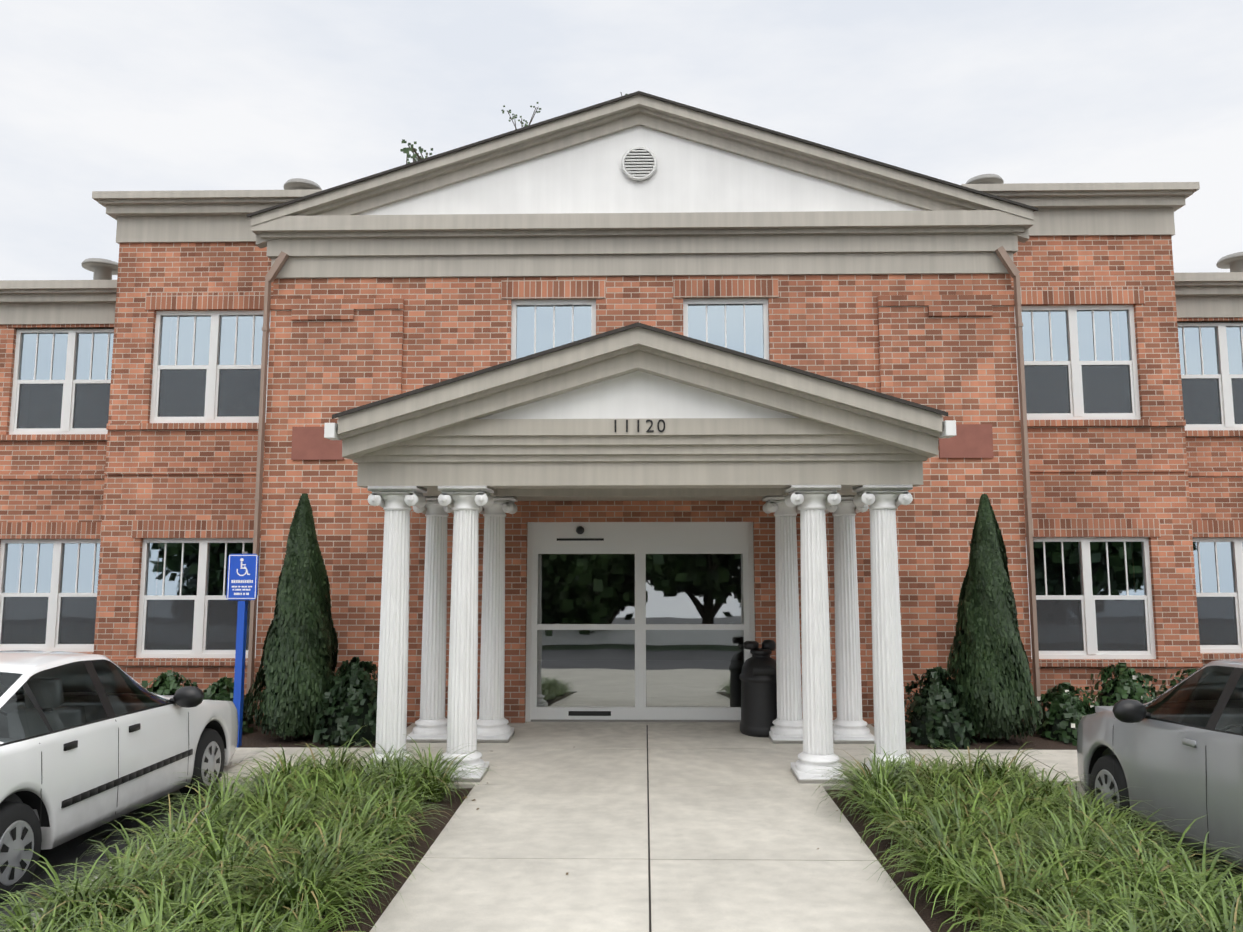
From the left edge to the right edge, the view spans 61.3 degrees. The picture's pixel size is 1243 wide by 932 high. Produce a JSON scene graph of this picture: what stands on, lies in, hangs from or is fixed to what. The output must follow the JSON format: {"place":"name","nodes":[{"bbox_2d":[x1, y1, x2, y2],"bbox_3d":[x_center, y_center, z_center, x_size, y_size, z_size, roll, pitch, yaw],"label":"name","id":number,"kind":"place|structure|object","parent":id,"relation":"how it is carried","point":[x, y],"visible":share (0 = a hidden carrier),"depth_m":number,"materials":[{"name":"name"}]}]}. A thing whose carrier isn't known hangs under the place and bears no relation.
{"place":"outdoors","nodes":[
{"label":"outdoors","id":0,"kind":"place"},
{"bbox_2d":[0,794,1242,930],"bbox_3d":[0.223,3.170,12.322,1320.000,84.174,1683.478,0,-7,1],"label":"ground","id":1,"kind":"structure","parent":0,"point":[69,851],"depth_m":7.71,"materials":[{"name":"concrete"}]},
{"bbox_2d":[0,650,237,902],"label":"white sedan","id":2,"kind":"object","parent":1,"relation":"on","point":[89,742],"visible":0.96,"depth_m":7.64,"materials":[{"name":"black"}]},
{"bbox_2d":[400,93,626,163],"bbox_3d":[-3.320,-3.757,30.553,11.665,16.598,15.294,-5,-9,35],"label":"bare tree","id":3,"kind":"object","parent":1,"relation":"on","point":[416,157],"visible":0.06,"depth_m":25.11,"materials":[{"name":"green plant"}]},
{"bbox_2d":[55,710,1185,931],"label":"beds","id":4,"kind":"object","parent":1,"relation":"on","point":[435,828],"depth_m":7.43,"materials":[{"name":"brown soil"}]},
{"bbox_2d":[226,552,258,746],"bbox_3d":[-4.073,1.948,11.226,0.330,2.060,0.093,0,-7,1],"label":"parking sign","id":5,"kind":"object","parent":4,"relation":"on","point":[242,576],"visible":1,"depth_m":11.26,"materials":[{"name":"blue metal"}]},
{"bbox_2d":[243,493,338,739],"bbox_3d":[-3.639,1.660,11.736,0.989,2.717,1.188,0,-7,1],"label":"arborvitae","id":6,"kind":"object","parent":4,"relation":"on","point":[299,661],"visible":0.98,"depth_m":11.40,"materials":[{"name":"green plant"}]},
{"bbox_2d":[0,725,1242,931],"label":"liriope","id":7,"kind":"object","parent":4,"relation":"on","point":[996,847],"visible":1,"depth_m":6.25,"materials":[{"name":"green plant"}]},
{"bbox_2d":[141,656,1196,749],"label":"shrubs","id":8,"kind":"object","parent":4,"relation":"on","point":[936,714],"visible":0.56,"depth_m":11.35,"materials":[{"name":"green plant"}]},
{"bbox_2d":[947,494,1042,741],"bbox_3d":[4.009,1.654,11.600,0.912,2.695,1.246,0,-7,1],"label":"arborvitae","id":9,"kind":"object","parent":4,"relation":"on","point":[990,665],"visible":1,"depth_m":11.23,"materials":[{"name":"green plant"}]},
{"bbox_2d":[0,235,1242,726],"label":"building walls","id":10,"kind":"structure","parent":1,"relation":"on","point":[822,325],"depth_m":13.83,"materials":[{"name":"brick"}]},
{"bbox_2d":[0,91,1242,324],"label":"cornices","id":11,"kind":"object","parent":10,"relation":"on","point":[638,183],"visible":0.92,"depth_m":13.08,"materials":[{"name":"white paint"}]},
{"bbox_2d":[246,246,1040,715],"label":"downspouts","id":12,"kind":"object","parent":11,"relation":"attached to","point":[1000,252],"visible":0.94,"depth_m":12.61,"materials":[{"name":"brown metal"}]},
{"bbox_2d":[0,299,1242,658],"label":"windows","id":13,"kind":"structure","parent":10,"relation":"attached to","point":[1092,593],"depth_m":14.24,"materials":[{"name":"white"}]},
{"bbox_2d":[0,279,1242,724],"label":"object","id":14,"kind":"object","parent":10,"relation":"attached to","point":[954,357],"visible":0.5,"depth_m":12.79,"materials":[{"name":"red brick"}]},
{"bbox_2d":[291,424,993,459],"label":"stone blocks","id":15,"kind":"structure","parent":14,"relation":"attached to","point":[966,441],"depth_m":12.62,"materials":[{"name":"red stone"}]},
{"bbox_2d":[525,522,754,721],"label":"entrance door","id":16,"kind":"structure","parent":10,"relation":"attached to","point":[640,621],"depth_m":12.65,"materials":[{"name":"white"}]},
{"bbox_2d":[81,174,1242,279],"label":"roof vents","id":17,"kind":"object","parent":10,"relation":"attached to","point":[103,269],"visible":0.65,"depth_m":15.79,"materials":[{"name":"silver metal"}]},
{"bbox_2d":[1077,658,1242,870],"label":"car","id":18,"kind":"object","parent":1,"relation":"on","point":[1178,747],"visible":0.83,"depth_m":7.37,"materials":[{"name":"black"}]},
{"bbox_2d":[0,0,1242,279],"label":"sky","id":19,"kind":"structure","parent":0,"point":[96,95],"materials":[{"name":"white"}]},
{"bbox_2d":[170,722,1088,931],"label":"paving","id":20,"kind":"structure","parent":0,"point":[678,826],"depth_m":7.39,"materials":[{"name":"grey concrete"}]},
{"bbox_2d":[3,779,1241,931],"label":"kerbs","id":21,"kind":"structure","parent":20,"relation":"on","point":[256,792],"depth_m":6.56,"materials":[{"name":"grey concrete"}]},
{"bbox_2d":[364,485,912,783],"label":"columns","id":22,"kind":"structure","parent":20,"relation":"on","point":[816,732],"depth_m":9.66,"materials":[{"name":"white paint"}]},
{"bbox_2d":[324,322,955,500],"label":"portico","id":23,"kind":"structure","parent":22,"relation":"on","point":[540,426],"depth_m":9.49,"materials":[{"name":"grey paint"}]},
{"bbox_2d":[615,419,664,431],"bbox_3d":[0.166,-0.361,9.454,0.457,0.116,0.009,0,-7,1],"label":"house number","id":24,"kind":"object","parent":23,"relation":"attached to","point":[649,430],"visible":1,"depth_m":9.45,"materials":[{"name":"black"}]},
{"bbox_2d":[739,639,776,737],"bbox_3d":[1.574,2.476,11.788,0.506,1.042,0.645,0,-7,1],"label":"waste bin","id":25,"kind":"object","parent":20,"relation":"on","point":[757,676],"visible":0.88,"depth_m":11.53,"materials":[{"name":"black plastic"}]}
]}

